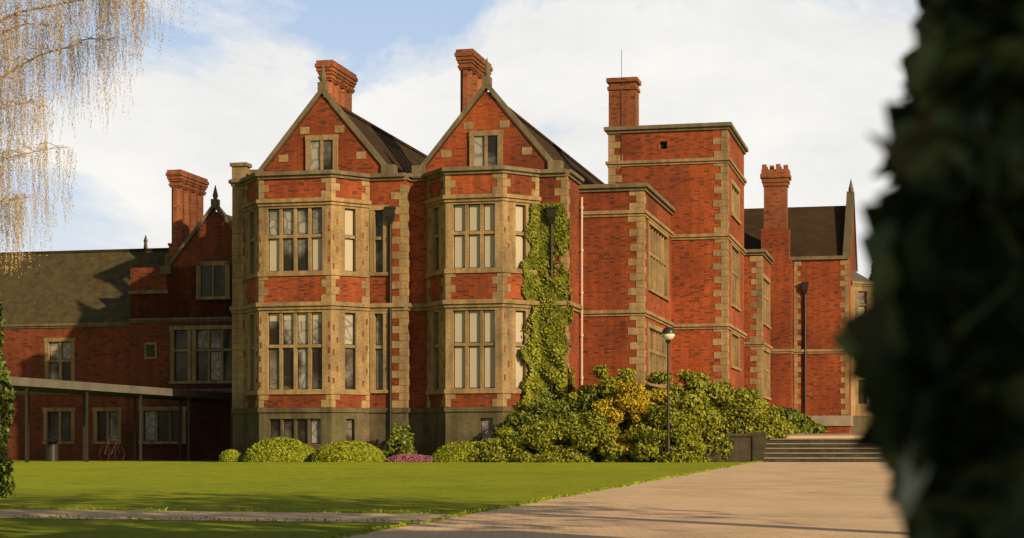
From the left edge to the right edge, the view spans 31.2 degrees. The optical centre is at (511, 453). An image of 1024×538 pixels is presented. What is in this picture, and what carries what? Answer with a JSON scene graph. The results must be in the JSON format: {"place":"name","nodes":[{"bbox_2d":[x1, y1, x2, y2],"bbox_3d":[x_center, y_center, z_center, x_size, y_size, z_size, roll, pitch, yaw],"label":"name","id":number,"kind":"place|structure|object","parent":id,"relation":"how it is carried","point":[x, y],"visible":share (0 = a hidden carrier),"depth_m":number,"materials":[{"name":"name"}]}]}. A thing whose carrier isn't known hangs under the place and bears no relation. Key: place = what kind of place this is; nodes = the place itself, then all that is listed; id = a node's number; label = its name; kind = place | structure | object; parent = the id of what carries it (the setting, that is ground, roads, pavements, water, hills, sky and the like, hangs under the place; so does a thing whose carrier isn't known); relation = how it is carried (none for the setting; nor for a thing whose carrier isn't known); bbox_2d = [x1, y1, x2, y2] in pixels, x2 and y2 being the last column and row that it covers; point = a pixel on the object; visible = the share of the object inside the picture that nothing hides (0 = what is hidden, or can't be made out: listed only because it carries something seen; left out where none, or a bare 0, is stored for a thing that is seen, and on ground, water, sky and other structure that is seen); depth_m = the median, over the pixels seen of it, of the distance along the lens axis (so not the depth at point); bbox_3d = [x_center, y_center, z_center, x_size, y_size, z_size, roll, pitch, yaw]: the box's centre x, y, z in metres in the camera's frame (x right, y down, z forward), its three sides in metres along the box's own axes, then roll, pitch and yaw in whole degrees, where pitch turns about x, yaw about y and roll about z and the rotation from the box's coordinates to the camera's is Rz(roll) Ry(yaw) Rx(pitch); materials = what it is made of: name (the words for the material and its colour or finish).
{"place":"outdoors","nodes":[
{"label":"outdoors","id":0,"kind":"place"},
{"bbox_2d":[0,209,232,460],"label":"wing walls","id":1,"kind":"structure","parent":0,"point":[109,355],"depth_m":90.21,"materials":[{"name":"red brick"}]},
{"bbox_2d":[1,185,231,443],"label":"wing trim","id":2,"kind":"structure","parent":1,"relation":"attached to","point":[212,280],"depth_m":89.73,"materials":[{"name":"beige stone"}]},
{"bbox_2d":[0,460,754,537],"bbox_3d":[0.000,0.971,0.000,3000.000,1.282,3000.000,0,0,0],"label":"ground","id":3,"kind":"structure","parent":0,"point":[413,487],"depth_m":38.94,"materials":[{"name":"green plant"}]},
{"bbox_2d":[0,293,15,498],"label":"evergreen shrub","id":4,"kind":"object","parent":3,"relation":"on","point":[5,378],"visible":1,"depth_m":30.10,"materials":[{"name":"green plant"}]},
{"bbox_2d":[45,438,58,460],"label":"litter bin","id":5,"kind":"object","parent":3,"relation":"on","point":[52,448],"visible":0.92,"depth_m":80.28,"materials":[{"name":"grey metal"}]},
{"bbox_2d":[0,0,142,205],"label":"tree branches","id":6,"kind":"object","parent":3,"relation":"on","point":[28,60],"visible":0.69,"depth_m":75.52,"materials":[{"name":"brown plant"}]},
{"bbox_2d":[0,0,197,277],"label":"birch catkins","id":7,"kind":"object","parent":6,"relation":"attached to","point":[108,3],"visible":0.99,"depth_m":75.15,"materials":[{"name":"beige plant"}]},
{"bbox_2d":[99,436,124,460],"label":"bicycle","id":8,"kind":"object","parent":3,"relation":"on","point":[110,453],"visible":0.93,"depth_m":82.69,"materials":[{"name":"black metal"}]},
{"bbox_2d":[0,376,232,462],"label":"covered walkway","id":9,"kind":"structure","parent":3,"relation":"on","point":[84,389],"depth_m":78.60,"materials":[{"name":"black"}]},
{"bbox_2d":[219,449,242,461],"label":"box shrub","id":10,"kind":"object","parent":3,"relation":"on","point":[229,455],"depth_m":74.71,"materials":[{"name":"green plant"}]},
{"bbox_2d":[241,437,315,461],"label":"box shrub","id":11,"kind":"object","parent":3,"relation":"on","point":[287,449],"depth_m":73.92,"materials":[{"name":"green plant"}]},
{"bbox_2d":[310,440,385,461],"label":"box shrub","id":12,"kind":"object","parent":3,"relation":"on","point":[357,451],"depth_m":73.13,"materials":[{"name":"green plant"}]},
{"bbox_2d":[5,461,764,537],"bbox_3d":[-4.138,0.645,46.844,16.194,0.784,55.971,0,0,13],"label":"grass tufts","id":13,"kind":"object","parent":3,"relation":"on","point":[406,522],"visible":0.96,"depth_m":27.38,"materials":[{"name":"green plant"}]},
{"bbox_2d":[381,421,417,457],"bbox_3d":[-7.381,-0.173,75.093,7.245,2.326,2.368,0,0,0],"label":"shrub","id":14,"kind":"object","parent":3,"relation":"on","point":[388,450],"depth_m":74.88,"materials":[{"name":"green plant"}]},
{"bbox_2d":[384,453,435,461],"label":"heather","id":15,"kind":"object","parent":3,"relation":"on","point":[414,458],"depth_m":72.40,"materials":[{"name":"pink plant"}]},
{"bbox_2d":[431,441,485,461],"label":"box shrub","id":16,"kind":"object","parent":3,"relation":"on","point":[460,451],"depth_m":72.01,"materials":[{"name":"green plant"}]},
{"bbox_2d":[491,389,624,454],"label":"shrub","id":17,"kind":"object","parent":3,"relation":"on","point":[546,407],"visible":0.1,"depth_m":72.87,"materials":[{"name":"green plant"}]},
{"bbox_2d":[470,401,711,462],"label":"light shrub","id":18,"kind":"object","parent":3,"relation":"on","point":[583,428],"depth_m":70.88,"materials":[{"name":"green plant"}]},
{"bbox_2d":[589,378,673,461],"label":"forsythia shrub","id":19,"kind":"object","parent":3,"relation":"on","point":[632,401],"depth_m":71.66,"materials":[{"name":"yellow plant"}]},
{"bbox_2d":[563,364,733,460],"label":"tall shrub","id":20,"kind":"object","parent":3,"relation":"on","point":[695,406],"depth_m":72.42,"materials":[{"name":"green plant"}]},
{"bbox_2d":[661,327,675,461],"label":"lamp post","id":21,"kind":"object","parent":3,"relation":"on","point":[668,334],"visible":1,"depth_m":70.20,"materials":[{"name":"black metal"}]},
{"bbox_2d":[750,389,827,433],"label":"terrace shrub","id":22,"kind":"object","parent":3,"relation":"on","point":[804,424],"visible":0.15,"depth_m":80.45,"materials":[{"name":"green plant"}]},
{"bbox_2d":[0,462,903,537],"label":"paved path","id":23,"kind":"structure","parent":0,"point":[800,500],"depth_m":27.39,"materials":[{"name":"beige concrete"}]},
{"bbox_2d":[0,0,919,278],"label":"sky","id":24,"kind":"structure","parent":0,"point":[802,83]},
{"bbox_2d":[233,90,869,455],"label":"hall walls","id":25,"kind":"structure","parent":0,"point":[293,353],"depth_m":76.47,"materials":[{"name":"red brick"}]},
{"bbox_2d":[0,92,867,324],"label":"hall roof","id":26,"kind":"structure","parent":25,"relation":"on","point":[77,286],"depth_m":94.29,"materials":[{"name":"tile"}]},
{"bbox_2d":[166,49,791,408],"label":"chimneys","id":27,"kind":"object","parent":26,"relation":"on","point":[188,191],"visible":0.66,"depth_m":94.06,"materials":[{"name":"red brick"}]},
{"bbox_2d":[512,203,575,416],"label":"ivy on wall","id":28,"kind":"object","parent":25,"relation":"attached to","point":[539,348],"visible":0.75,"depth_m":75.10,"materials":[{"name":"green plant"}]},
{"bbox_2d":[228,59,867,426],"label":"stone trim","id":29,"kind":"structure","parent":25,"relation":"attached to","point":[485,151],"depth_m":76.58,"materials":[{"name":"beige stone"}]},
{"bbox_2d":[384,50,808,437],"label":"drainpipes","id":30,"kind":"object","parent":25,"relation":"attached to","point":[390,214],"visible":0.91,"depth_m":76.20,"materials":[{"name":"brown metal"}]},
{"bbox_2d":[703,432,879,461],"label":"steps","id":31,"kind":"structure","parent":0,"point":[755,446],"depth_m":72.50,"materials":[{"name":"grey stone"}]},
{"bbox_2d":[710,408,761,420],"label":"terrace railings","id":32,"kind":"object","parent":31,"relation":"on","point":[740,408],"visible":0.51,"depth_m":72.71,"materials":[{"name":"black metal"}]},
{"bbox_2d":[674,369,800,437],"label":"terrace shrub","id":33,"kind":"object","parent":31,"relation":"on","point":[725,394],"depth_m":73.90,"materials":[{"name":"green plant"}]},
{"bbox_2d":[828,0,1023,537],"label":"hedge boughs","id":34,"kind":"object","parent":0,"point":[927,340],"visible":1,"depth_m":1.70,"materials":[{"name":"green plant"}]}
]}

